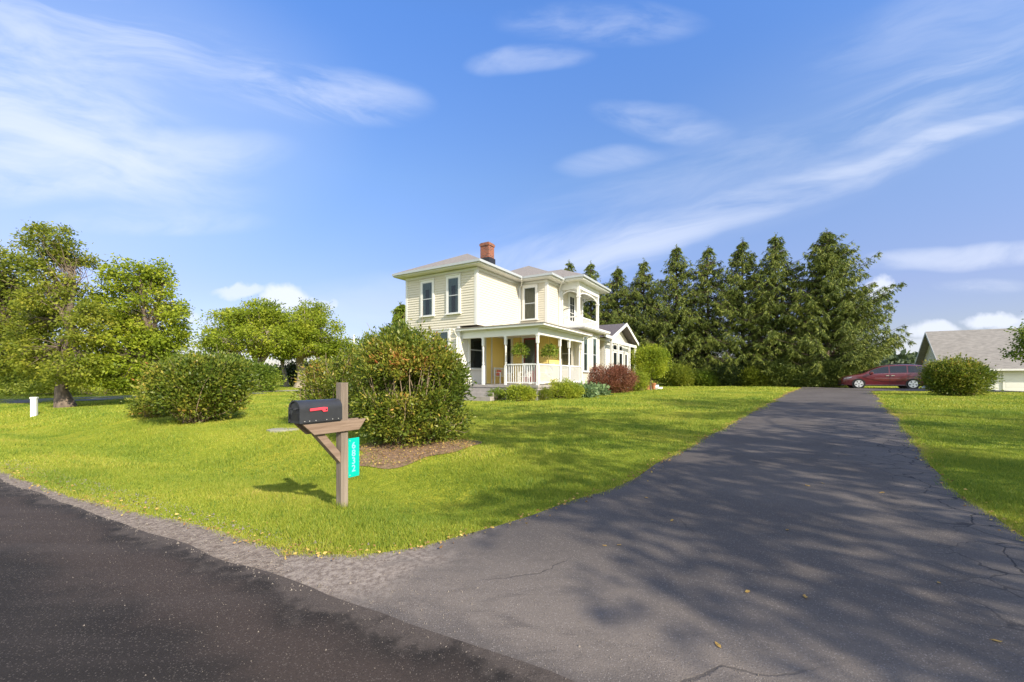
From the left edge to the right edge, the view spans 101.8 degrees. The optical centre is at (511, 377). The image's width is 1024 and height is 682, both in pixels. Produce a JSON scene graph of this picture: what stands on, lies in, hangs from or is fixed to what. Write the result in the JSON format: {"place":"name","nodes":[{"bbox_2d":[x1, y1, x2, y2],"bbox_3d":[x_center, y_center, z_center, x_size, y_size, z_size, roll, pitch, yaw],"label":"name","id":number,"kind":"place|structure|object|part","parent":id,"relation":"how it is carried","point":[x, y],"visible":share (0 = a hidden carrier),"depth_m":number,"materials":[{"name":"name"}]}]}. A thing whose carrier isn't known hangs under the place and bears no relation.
{"place":"outdoors","nodes":[
{"label":"outdoors","id":0,"kind":"place"},
{"bbox_2d":[1,392,260,403],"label":"side road","id":1,"kind":"structure","parent":0,"point":[44,399],"depth_m":24.57,"materials":[{"name":"grey asphalt"}]},
{"bbox_2d":[0,472,329,576],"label":"road shoulder","id":2,"kind":"object","parent":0,"point":[213,545],"visible":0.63,"depth_m":4.17},
{"bbox_2d":[0,460,818,681],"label":"loose grit","id":3,"kind":"object","parent":2,"relation":"on","point":[233,525],"visible":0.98,"depth_m":3.99,"materials":[{"name":"grey gravel"}]},
{"bbox_2d":[254,390,305,391],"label":"gravel lane","id":4,"kind":"structure","parent":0,"point":[278,390],"depth_m":32.05,"materials":[{"name":"beige gravel"}]},
{"bbox_2d":[0,479,574,681],"bbox_3d":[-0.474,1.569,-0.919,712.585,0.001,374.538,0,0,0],"label":"street","id":5,"kind":"structure","parent":0,"point":[133,639],"depth_m":2.65,"materials":[{"name":"grey asphalt"}]},
{"bbox_2d":[0,378,1023,560],"bbox_3d":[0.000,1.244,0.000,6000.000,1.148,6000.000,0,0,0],"label":"lawn","id":6,"kind":"structure","parent":0,"point":[310,450],"depth_m":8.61,"materials":[{"name":"green plant"}]},
{"bbox_2d":[0,240,62,383],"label":"maple tree","id":7,"kind":"object","parent":6,"relation":"on","point":[10,283],"visible":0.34,"depth_m":21.67,"materials":[{"name":"green plant"}]},
{"bbox_2d":[29,397,38,416],"bbox_3d":[-19.300,1.195,16.800,0.200,0.810,0.190,0,0,-29],"label":"utility pedestal","id":8,"kind":"object","parent":6,"relation":"on","point":[33,406],"visible":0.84,"depth_m":16.74,"materials":[{"name":"white paint"}]},
{"bbox_2d":[0,220,124,407],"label":"hackberry tree","id":9,"kind":"object","parent":6,"relation":"on","point":[55,313],"visible":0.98,"depth_m":19.12,"materials":[{"name":"green plant"}]},
{"bbox_2d":[0,364,138,395],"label":"shrub","id":10,"kind":"object","parent":6,"relation":"on","point":[40,387],"visible":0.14,"depth_m":29.28,"materials":[{"name":"green plant"}]},
{"bbox_2d":[57,252,199,394],"bbox_3d":[-18.493,-2.342,20.300,5.228,7.708,4.360,0,0,-17],"label":"maple tree","id":11,"kind":"object","parent":6,"relation":"on","point":[140,336],"visible":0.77,"depth_m":20.14,"materials":[{"name":"green plant"}]},
{"bbox_2d":[120,390,166,418],"bbox_3d":[-12.683,0.898,14.854,1.948,1.141,1.589,0,0,0],"label":"shrub","id":12,"kind":"object","parent":6,"relation":"on","point":[135,405],"visible":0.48,"depth_m":14.43,"materials":[{"name":"green plant"}]},
{"bbox_2d":[131,345,263,423],"bbox_3d":[-10.002,0.195,13.334,3.653,2.565,3.037,0,0,0],"label":"overgrown bush","id":13,"kind":"object","parent":6,"relation":"on","point":[206,387],"visible":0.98,"depth_m":12.63,"materials":[{"name":"green plant"}]},
{"bbox_2d":[203,345,289,391],"bbox_3d":[-20.673,-0.575,31.170,7.854,3.738,3.832,0,0,0],"label":"shrub","id":14,"kind":"object","parent":6,"relation":"on","point":[264,374],"visible":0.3,"depth_m":31.11,"materials":[{"name":"green plant"}]},
{"bbox_2d":[190,296,307,388],"bbox_3d":[-23.391,-3.053,35.734,10.191,8.533,6.381,0,0,0],"label":"locust tree","id":15,"kind":"object","parent":6,"relation":"on","point":[243,328],"visible":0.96,"depth_m":35.39,"materials":[{"name":"green plant"}]},
{"bbox_2d":[266,428,298,432],"bbox_3d":[-6.060,1.412,11.057,0.815,0.100,0.579,0,0,0],"label":"concrete cover","id":16,"kind":"object","parent":6,"relation":"on","point":[279,429],"visible":0.64,"depth_m":10.89,"materials":[{"name":"beige concrete"}]},
{"bbox_2d":[269,353,295,386],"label":"crooked tree","id":17,"kind":"object","parent":6,"relation":"on","point":[286,383],"visible":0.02,"depth_m":42.24,"materials":[{"name":"brown plant"}]},
{"bbox_2d":[273,358,328,385],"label":"thicket","id":18,"kind":"object","parent":6,"relation":"on","point":[289,367],"visible":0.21,"depth_m":46.11,"materials":[{"name":"green plant"}]},
{"bbox_2d":[263,297,357,387],"bbox_3d":[-19.600,-3.271,39.124,9.388,9.123,7.042,0,0,0],"label":"locust tree","id":19,"kind":"object","parent":6,"relation":"on","point":[319,340],"visible":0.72,"depth_m":38.79,"materials":[{"name":"green plant"}]},
{"bbox_2d":[285,337,365,417],"bbox_3d":[-4.977,0.061,11.852,2.956,2.732,2.184,0,0,0],"label":"shrub","id":20,"kind":"object","parent":6,"relation":"on","point":[317,385],"visible":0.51,"depth_m":11.54,"materials":[{"name":"green plant"}]},
{"bbox_2d":[294,383,365,507],"bbox_3d":[-2.233,1.023,5.168,0.183,1.917,0.882,0,0,31],"label":"mailbox post","id":21,"kind":"object","parent":6,"relation":"on","point":[338,453],"visible":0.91,"depth_m":5.23,"materials":[{"name":"brown wood"}]},
{"bbox_2d":[288,399,341,424],"bbox_3d":[-2.346,0.400,4.967,0.242,0.279,0.595,0,0,31],"label":"mailbox","id":22,"kind":"object","parent":21,"relation":"on","point":[303,412],"visible":1,"depth_m":4.86,"materials":[{"name":"black metal"}]},
{"bbox_2d":[289,402,298,423],"bbox_3d":[-2.491,0.403,4.736,0.190,0.244,0.054,0,0,31],"label":"door","id":23,"kind":"structure","parent":22,"relation":"in","point":[294,409],"depth_m":4.75,"materials":[{"name":"black metal"}]},
{"bbox_2d":[348,437,358,477],"bbox_3d":[-2.042,1.030,5.372,0.011,0.500,0.167,0,0,31],"label":"address plate","id":24,"kind":"object","parent":21,"relation":"attached to","point":[353,457],"visible":1,"depth_m":5.37,"materials":[{"name":"teal metal"}]},
{"bbox_2d":[350,328,378,362],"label":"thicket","id":25,"kind":"object","parent":6,"relation":"on","point":[359,343],"visible":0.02,"depth_m":42.39,"materials":[{"name":"green plant"}]},
{"bbox_2d":[390,301,405,326],"bbox_3d":[-8.483,-2.283,31.530,2.912,7.046,2.885,0,0,0],"label":"arborvitae","id":26,"kind":"object","parent":6,"relation":"on","point":[399,310],"visible":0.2,"depth_m":31.20,"materials":[{"name":"green plant"}]},
{"bbox_2d":[359,438,480,468],"bbox_3d":[-2.106,1.506,8.565,2.378,0.281,2.143,0,0,30],"label":"mulch bed","id":27,"kind":"object","parent":6,"relation":"on","point":[391,457],"visible":0.69,"depth_m":8.21,"materials":[{"name":"brown wood"}]},
{"bbox_2d":[346,312,478,448],"bbox_3d":[-2.272,-0.053,9.238,3.082,3.072,2.653,0,0,0],"label":"overgrown bush","id":28,"kind":"object","parent":27,"relation":"on","point":[405,372],"visible":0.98,"depth_m":8.69,"materials":[{"name":"green plant"}]},
{"bbox_2d":[0,349,917,376],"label":"distant woods","id":29,"kind":"object","parent":6,"relation":"on","point":[902,357],"depth_m":173.24,"materials":[{"name":"green plant"}]},
{"bbox_2d":[484,387,505,399],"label":"shrub","id":30,"kind":"object","parent":6,"relation":"on","point":[498,392],"visible":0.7,"depth_m":19.87,"materials":[{"name":"green plant"}]},
{"bbox_2d":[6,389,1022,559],"bbox_3d":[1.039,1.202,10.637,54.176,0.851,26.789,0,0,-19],"label":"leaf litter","id":31,"kind":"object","parent":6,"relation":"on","point":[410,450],"visible":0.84,"depth_m":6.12,"materials":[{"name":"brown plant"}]},
{"bbox_2d":[392,241,638,400],"bbox_3d":[2.192,-2.900,29.109,9.350,9.600,19.910,0,0,31],"label":"farmhouse","id":32,"kind":"object","parent":6,"relation":"on","point":[486,310],"visible":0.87,"depth_m":23.22,"materials":[{"name":"beige wood"}]},
{"bbox_2d":[419,278,434,317],"bbox_3d":[-4.617,-4.307,22.623,1.060,2.035,0.145,0,0,31],"label":"window","id":33,"kind":"structure","parent":32,"relation":"in","point":[427,287],"depth_m":22.66,"materials":[{"name":"white paint"}]},
{"bbox_2d":[430,328,449,350],"bbox_3d":[-3.863,-1.442,22.168,1.480,2.245,0.145,0,0,31],"label":"window","id":34,"kind":"structure","parent":32,"relation":"in","point":[444,334],"depth_m":21.99,"materials":[{"name":"white paint"}]},
{"bbox_2d":[444,273,461,314],"bbox_3d":[-3.075,-4.327,21.696,1.040,2.075,0.145,0,0,31],"label":"window","id":35,"kind":"structure","parent":32,"relation":"in","point":[453,282],"depth_m":21.71,"materials":[{"name":"white paint"}]},
{"bbox_2d":[468,338,482,369],"bbox_3d":[-1.937,-1.443,22.729,0.145,2.045,1.460,0,0,31],"label":"window","id":36,"kind":"structure","parent":32,"relation":"in","point":[475,352],"depth_m":22.71,"materials":[{"name":"black glass"}]},
{"bbox_2d":[493,368,510,383],"bbox_3d":[-0.540,-0.105,24.106,0.480,0.920,1.200,0,0,31],"label":"porch bench","id":37,"kind":"object","parent":32,"relation":"on","point":[495,370],"visible":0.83,"depth_m":23.85,"materials":[{"name":"white paint"}]},
{"bbox_2d":[507,338,512,373],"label":"window","id":38,"kind":"structure","parent":32,"relation":"in","point":[509,340],"depth_m":24.95,"materials":[{"name":"white paint"}]},
{"bbox_2d":[510,340,529,357],"bbox_3d":[0.397,-1.470,20.054,1.014,1.120,1.001,0,0,0],"label":"hanging basket","id":39,"kind":"object","parent":32,"relation":"hanging from","point":[517,349],"visible":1,"depth_m":19.94,"materials":[{"name":"green plant"}]},
{"bbox_2d":[518,363,531,383],"bbox_3d":[0.690,-0.195,21.431,0.590,1.100,0.932,0,0,21],"label":"rocking chair","id":40,"kind":"object","parent":32,"relation":"on","point":[526,372],"visible":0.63,"depth_m":21.69,"materials":[{"name":"white paint"}]},
{"bbox_2d":[521,284,537,320],"bbox_3d":[1.032,-4.357,24.197,1.080,2.075,0.145,0,0,31],"label":"window","id":41,"kind":"structure","parent":32,"relation":"in","point":[529,293],"depth_m":24.20,"materials":[{"name":"white paint"}]},
{"bbox_2d":[522,337,536,381],"bbox_3d":[1.053,-1.035,24.234,1.060,2.750,0.060,0,0,31],"label":"door","id":42,"kind":"structure","parent":32,"relation":"in","point":[530,342],"depth_m":24.16,"materials":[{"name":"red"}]},
{"bbox_2d":[539,363,553,383],"bbox_3d":[1.814,-0.195,21.922,0.590,1.100,0.932,0,0,36],"label":"rocking chair","id":43,"kind":"object","parent":32,"relation":"on","point":[551,367],"visible":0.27,"depth_m":22.05,"materials":[{"name":"white paint"}]},
{"bbox_2d":[539,341,558,358],"bbox_3d":[1.856,-1.462,20.670,1.010,1.136,1.020,0,0,0],"label":"hanging basket","id":44,"kind":"object","parent":32,"relation":"hanging from","point":[551,351],"visible":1,"depth_m":20.57,"materials":[{"name":"green plant"}]},
{"bbox_2d":[561,340,573,369],"bbox_3d":[3.238,-1.468,24.820,0.980,2.095,0.145,0,0,31],"label":"window","id":45,"kind":"structure","parent":32,"relation":"in","point":[564,350],"depth_m":24.84,"materials":[{"name":"white paint"}]},
{"bbox_2d":[568,292,574,324],"bbox_3d":[3.847,-4.220,26.659,0.100,2.280,1.070,0,0,31],"label":"door","id":46,"kind":"structure","parent":32,"relation":"in","point":[571,297],"depth_m":26.59,"materials":[{"name":"white paint"}]},
{"bbox_2d":[582,337,589,371],"bbox_3d":[4.505,-1.492,25.392,0.145,2.345,0.980,0,0,31],"label":"window","id":47,"kind":"structure","parent":32,"relation":"in","point":[585,345],"depth_m":25.45,"materials":[{"name":"white paint"}]},
{"bbox_2d":[591,335,597,372],"bbox_3d":[5.328,-1.492,26.764,0.145,2.345,0.980,0,0,31],"label":"window","id":48,"kind":"structure","parent":32,"relation":"in","point":[594,338],"depth_m":26.78,"materials":[{"name":"white paint"}]},
{"bbox_2d":[612,350,616,368],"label":"window","id":49,"kind":"structure","parent":32,"relation":"in","point":[614,353],"depth_m":31.94,"materials":[{"name":"white paint"}]},
{"bbox_2d":[619,351,622,366],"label":"window","id":50,"kind":"structure","parent":32,"relation":"in","point":[620,353],"depth_m":33.39,"materials":[{"name":"white paint"}]},
{"bbox_2d":[624,352,627,366],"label":"window","id":51,"kind":"structure","parent":32,"relation":"in","point":[625,354],"depth_m":34.62,"materials":[{"name":"white paint"}]},
{"bbox_2d":[501,383,538,400],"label":"golden shrub","id":52,"kind":"object","parent":6,"relation":"on","point":[512,393],"visible":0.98,"depth_m":19.16,"materials":[{"name":"green plant"}]},
{"bbox_2d":[537,385,553,399],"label":"shrub","id":53,"kind":"object","parent":6,"relation":"on","point":[545,394],"visible":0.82,"depth_m":19.65,"materials":[{"name":"green plant"}]},
{"bbox_2d":[545,377,586,398],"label":"golden shrub","id":54,"kind":"object","parent":6,"relation":"on","point":[565,389],"visible":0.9,"depth_m":20.50,"materials":[{"name":"green plant"}]},
{"bbox_2d":[564,259,589,313],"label":"spruce tree","id":55,"kind":"object","parent":6,"relation":"on","point":[570,266],"visible":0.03,"depth_m":48.77,"materials":[{"name":"green plant"}]},
{"bbox_2d":[571,380,599,397],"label":"hosta","id":56,"kind":"object","parent":6,"relation":"on","point":[590,392],"visible":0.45,"depth_m":21.55,"materials":[{"name":"green plant"}]},
{"bbox_2d":[583,260,611,325],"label":"spruce tree","id":57,"kind":"object","parent":6,"relation":"on","point":[590,274],"visible":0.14,"depth_m":46.85,"materials":[{"name":"green plant"}]},
{"bbox_2d":[587,381,612,395],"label":"hosta","id":58,"kind":"object","parent":6,"relation":"on","point":[603,390],"visible":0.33,"depth_m":23.17,"materials":[{"name":"green plant"}]},
{"bbox_2d":[587,362,640,392],"bbox_3d":[6.191,0.024,26.247,3.922,2.207,3.044,0,0,0],"label":"barberry bush","id":59,"kind":"object","parent":6,"relation":"on","point":[624,375],"visible":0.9,"depth_m":25.72,"materials":[{"name":"red plant"}]},
{"bbox_2d":[584,266,647,369],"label":"spruce tree","id":60,"kind":"object","parent":6,"relation":"on","point":[617,287],"visible":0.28,"depth_m":45.35,"materials":[{"name":"green plant"}]},
{"bbox_2d":[627,369,653,390],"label":"golden shrub","id":61,"kind":"object","parent":6,"relation":"on","point":[643,383],"visible":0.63,"depth_m":28.03,"materials":[{"name":"green plant"}]},
{"bbox_2d":[616,258,683,384],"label":"spruce tree","id":62,"kind":"object","parent":6,"relation":"on","point":[637,287],"visible":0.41,"depth_m":43.57,"materials":[{"name":"green plant"}]},
{"bbox_2d":[628,343,672,389],"bbox_3d":[9.842,-0.714,29.643,3.343,3.555,3.000,0,0,0],"label":"ornamental tree","id":63,"kind":"object","parent":6,"relation":"on","point":[649,359],"visible":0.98,"depth_m":29.07,"materials":[{"name":"green plant"}]},
{"bbox_2d":[630,243,723,382],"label":"spruce tree","id":64,"kind":"object","parent":6,"relation":"on","point":[673,290],"visible":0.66,"depth_m":41.68,"materials":[{"name":"green plant"}]},
{"bbox_2d":[656,359,703,386],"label":"evergreen shrub","id":65,"kind":"object","parent":6,"relation":"on","point":[679,374],"visible":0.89,"depth_m":38.27,"materials":[{"name":"green plant"}]},
{"bbox_2d":[671,245,743,373],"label":"spruce tree","id":66,"kind":"object","parent":6,"relation":"on","point":[706,266],"visible":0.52,"depth_m":40.84,"materials":[{"name":"green plant"}]},
{"bbox_2d":[692,366,724,385],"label":"evergreen shrub","id":67,"kind":"object","parent":6,"relation":"on","point":[706,379],"visible":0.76,"depth_m":38.59,"materials":[{"name":"green plant"}]},
{"bbox_2d":[709,361,753,385],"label":"evergreen shrub","id":68,"kind":"object","parent":6,"relation":"on","point":[729,379],"visible":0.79,"depth_m":37.71,"materials":[{"name":"green plant"}]},
{"bbox_2d":[691,237,796,383],"bbox_3d":[22.180,-6.245,39.774,10.204,14.713,8.964,0,0,0],"label":"spruce tree","id":69,"kind":"object","parent":6,"relation":"on","point":[740,258],"visible":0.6,"depth_m":38.65,"materials":[{"name":"green plant"}]},
{"bbox_2d":[735,365,772,386],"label":"evergreen shrub","id":70,"kind":"object","parent":6,"relation":"on","point":[756,378],"visible":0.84,"depth_m":36.67,"materials":[{"name":"green plant"}]},
{"bbox_2d":[727,232,833,375],"bbox_3d":[24.632,-6.243,38.401,8.700,14.499,8.531,0,0,13],"label":"spruce tree","id":71,"kind":"object","parent":6,"relation":"on","point":[775,258],"visible":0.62,"depth_m":37.61,"materials":[{"name":"green plant"}]},
{"bbox_2d":[760,356,801,386],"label":"evergreen shrub","id":72,"kind":"object","parent":6,"relation":"on","point":[782,374],"visible":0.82,"depth_m":35.64,"materials":[{"name":"green plant"}]},
{"bbox_2d":[785,363,832,386],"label":"evergreen shrub","id":73,"kind":"object","parent":6,"relation":"on","point":[807,379],"visible":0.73,"depth_m":34.48,"materials":[{"name":"green plant"}]},
{"bbox_2d":[812,355,857,387],"bbox_3d":[26.802,-0.379,34.806,3.974,2.881,3.872,0,0,0],"label":"evergreen shrub","id":74,"kind":"object","parent":6,"relation":"on","point":[832,368],"visible":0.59,"depth_m":33.95,"materials":[{"name":"green plant"}]},
{"bbox_2d":[762,227,915,382],"bbox_3d":[28.313,-5.935,36.282,11.816,14.499,10.281,0,0,-20],"label":"spruce tree","id":75,"kind":"object","parent":6,"relation":"on","point":[845,329],"visible":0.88,"depth_m":34.80,"materials":[{"name":"green plant"}]},
{"bbox_2d":[914,352,1004,395],"bbox_3d":[22.456,-0.042,20.934,3.274,2.493,2.992,0,0,0],"label":"overgrown bush","id":76,"kind":"object","parent":6,"relation":"on","point":[958,377],"visible":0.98,"depth_m":20.42,"materials":[{"name":"green plant"}]},
{"bbox_2d":[914,328,1023,390],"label":"shed","id":77,"kind":"structure","parent":6,"relation":"on","point":[982,345],"depth_m":33.34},
{"bbox_2d":[1002,371,1023,390],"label":"garage door","id":78,"kind":"structure","parent":77,"relation":"in","point":[1014,380],"depth_m":31.49,"materials":[{"name":"white paint"}]},
{"bbox_2d":[998,311,1023,365],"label":"maple tree","id":79,"kind":"object","parent":6,"relation":"on","point":[1020,341],"visible":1,"depth_m":24.06,"materials":[{"name":"green plant"}]},
{"bbox_2d":[0,0,1023,366],"label":"sky","id":80,"kind":"structure","parent":0,"point":[284,151],"materials":[{"name":"blue"}]},
{"bbox_2d":[283,388,1023,681],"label":"driveway","id":81,"kind":"structure","parent":0,"point":[858,559],"depth_m":3.24,"materials":[{"name":"grey asphalt"}]},
{"bbox_2d":[801,387,1023,391],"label":"parking pad","id":82,"kind":"object","parent":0,"point":[890,389],"visible":0.66,"depth_m":28.64,"materials":[{"name":"asphalt"}]},
{"bbox_2d":[837,364,924,388],"bbox_3d":[27.946,-0.066,31.359,5.230,1.863,2.300,0,0,29],"label":"minivan","id":83,"kind":"object","parent":82,"relation":"on","point":[901,375],"visible":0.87,"depth_m":30.58,"materials":[{"name":"red paint"}]},
{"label":"window","id":84,"kind":"part","parent":83,"relation":"part of","materials":[{"name":"grey glass"}]},
{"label":"window","id":85,"kind":"part","parent":83,"relation":"part of","materials":[{"name":"grey glass"}]},
{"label":"window","id":86,"kind":"part","parent":83,"relation":"part of","materials":[{"name":"grey glass"}]}
]}

